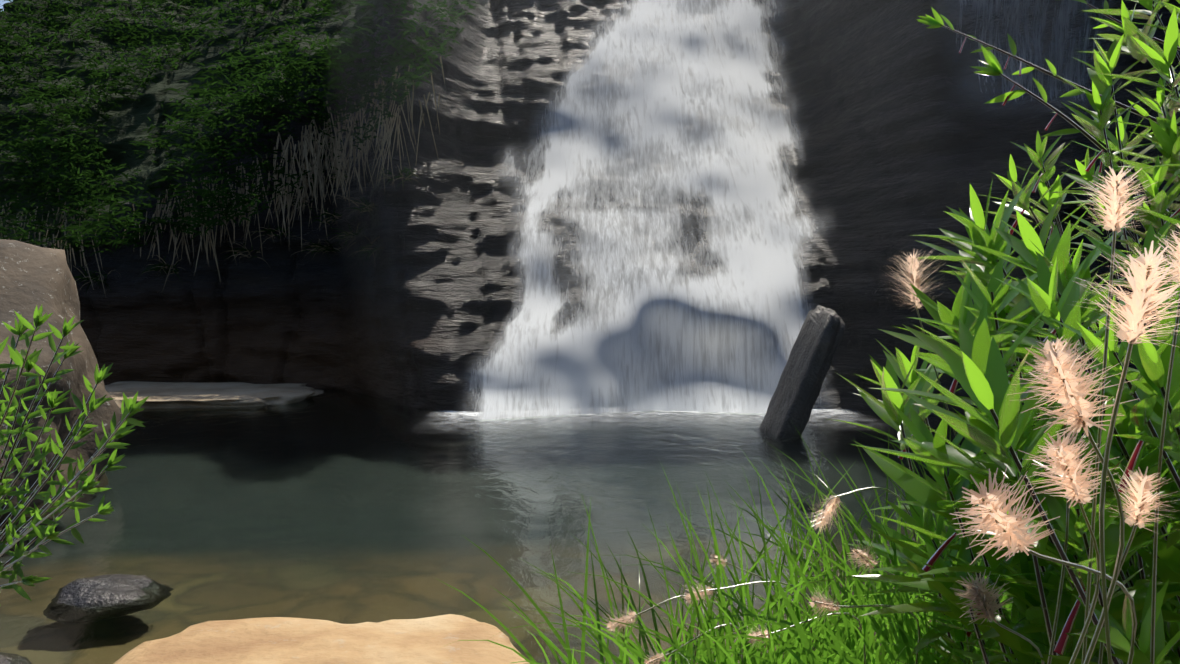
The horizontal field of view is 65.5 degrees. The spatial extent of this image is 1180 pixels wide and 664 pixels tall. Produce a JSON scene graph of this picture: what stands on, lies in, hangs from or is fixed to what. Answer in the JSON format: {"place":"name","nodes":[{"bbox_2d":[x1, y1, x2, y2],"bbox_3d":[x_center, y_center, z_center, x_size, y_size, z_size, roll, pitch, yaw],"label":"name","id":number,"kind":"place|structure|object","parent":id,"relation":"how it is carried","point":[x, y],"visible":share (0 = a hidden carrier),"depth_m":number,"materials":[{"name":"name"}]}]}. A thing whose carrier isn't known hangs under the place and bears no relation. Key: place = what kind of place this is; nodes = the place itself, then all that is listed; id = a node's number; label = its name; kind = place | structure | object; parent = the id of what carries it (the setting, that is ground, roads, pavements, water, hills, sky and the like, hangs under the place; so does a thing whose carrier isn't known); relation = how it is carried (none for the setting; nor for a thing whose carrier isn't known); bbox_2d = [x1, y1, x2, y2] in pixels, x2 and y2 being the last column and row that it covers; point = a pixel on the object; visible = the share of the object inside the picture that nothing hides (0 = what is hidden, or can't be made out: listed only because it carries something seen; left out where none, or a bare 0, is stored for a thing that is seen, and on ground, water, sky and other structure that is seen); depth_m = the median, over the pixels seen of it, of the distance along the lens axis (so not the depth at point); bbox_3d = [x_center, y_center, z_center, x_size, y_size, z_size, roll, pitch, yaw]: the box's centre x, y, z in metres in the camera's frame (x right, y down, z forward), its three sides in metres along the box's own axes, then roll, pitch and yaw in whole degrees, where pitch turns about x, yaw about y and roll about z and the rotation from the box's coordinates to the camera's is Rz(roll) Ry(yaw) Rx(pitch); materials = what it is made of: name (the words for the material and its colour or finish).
{"place":"outdoors","nodes":[
{"label":"outdoors","id":0,"kind":"place"},
{"bbox_2d":[0,0,1082,479],"label":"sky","id":1,"kind":"structure","parent":0,"point":[2,2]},
{"bbox_2d":[0,389,1170,663],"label":"pool water","id":2,"kind":"structure","parent":0,"point":[344,507],"depth_m":4.96,"materials":[{"name":"green liquid"}]},
{"bbox_2d":[105,381,323,409],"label":"slab","id":3,"kind":"structure","parent":2,"relation":"in","point":[191,394],"depth_m":9.84,"materials":[{"name":"grey stone"}]},
{"bbox_2d":[424,408,877,432],"bbox_3d":[0.555,0.792,8.774,5.200,0.001,2.240,0,3,-1],"label":"foam","id":4,"kind":"object","parent":2,"relation":"on","point":[473,413],"visible":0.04,"depth_m":8.66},
{"bbox_2d":[759,305,844,436],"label":"lean slab","id":5,"kind":"structure","parent":2,"relation":"in","point":[805,385],"depth_m":7.52,"materials":[{"name":"grey stone"}]},
{"bbox_2d":[0,0,1179,434],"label":"cliff","id":6,"kind":"structure","parent":0,"point":[314,320],"depth_m":10.98,"materials":[{"name":"black stone"}]},
{"bbox_2d":[0,57,444,295],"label":"dry strands","id":7,"kind":"object","parent":6,"relation":"attached to","point":[316,161],"visible":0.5,"depth_m":10.94},
{"bbox_2d":[373,0,1131,419],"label":"falls","id":8,"kind":"structure","parent":6,"relation":"on","point":[777,322],"depth_m":9.93,"materials":[{"name":"liquid"}]},
{"bbox_3d":[-0.526,1.455,6.050,18.960,2.482,12.960,0,3,-1],"label":"pool bed","id":9,"kind":"object","parent":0,"visible":0},
{"bbox_2d":[0,655,11,663],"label":"wet rock","id":10,"kind":"object","parent":9,"relation":"on","point":[5,660],"visible":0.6,"depth_m":3.06,"materials":[{"name":"grey stone"}]},
{"bbox_2d":[0,239,120,508],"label":"boulder","id":11,"kind":"object","parent":9,"relation":"on","point":[32,277],"visible":0.31,"depth_m":5.82,"materials":[{"name":"brown stone"}]},
{"bbox_2d":[0,305,148,605],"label":"shrub","id":12,"kind":"object","parent":9,"relation":"on","point":[23,325],"depth_m":2.39,"materials":[{"name":"green plant"}]},
{"bbox_2d":[56,574,152,605],"bbox_3d":[-1.975,1.173,3.768,0.472,0.335,0.430,0,3,-1],"label":"wet rock","id":13,"kind":"object","parent":9,"relation":"on","point":[107,589],"visible":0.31,"depth_m":3.69,"materials":[{"name":"grey stone"}]},
{"bbox_2d":[114,614,529,663],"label":"tan rock","id":14,"kind":"object","parent":9,"relation":"on","point":[276,640],"visible":0.96,"depth_m":2.37,"materials":[{"name":"beige stone"}]},
{"bbox_2d":[435,362,1179,663],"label":"grass","id":15,"kind":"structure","parent":9,"relation":"on","point":[838,639],"depth_m":1.01,"materials":[{"name":"green plant"}]},
{"bbox_2d":[610,181,1179,663],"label":"grass stalks","id":16,"kind":"object","parent":15,"relation":"on","point":[1100,571],"depth_m":0.50,"materials":[{"name":"green plant"}]},
{"bbox_2d":[604,166,1179,663],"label":"grass heads","id":17,"kind":"object","parent":16,"relation":"on","point":[1060,366],"depth_m":0.42,"materials":[{"name":"beige plant"}]},
{"bbox_2d":[829,0,1179,663],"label":"shrub","id":18,"kind":"object","parent":9,"relation":"on","point":[977,366],"depth_m":0.73,"materials":[{"name":"green plant"}]},
{"bbox_2d":[898,36,1179,654],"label":"leaves","id":19,"kind":"object","parent":18,"relation":"attached to","point":[1060,646],"visible":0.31,"depth_m":0.72,"materials":[{"name":"green plant"}]}
]}

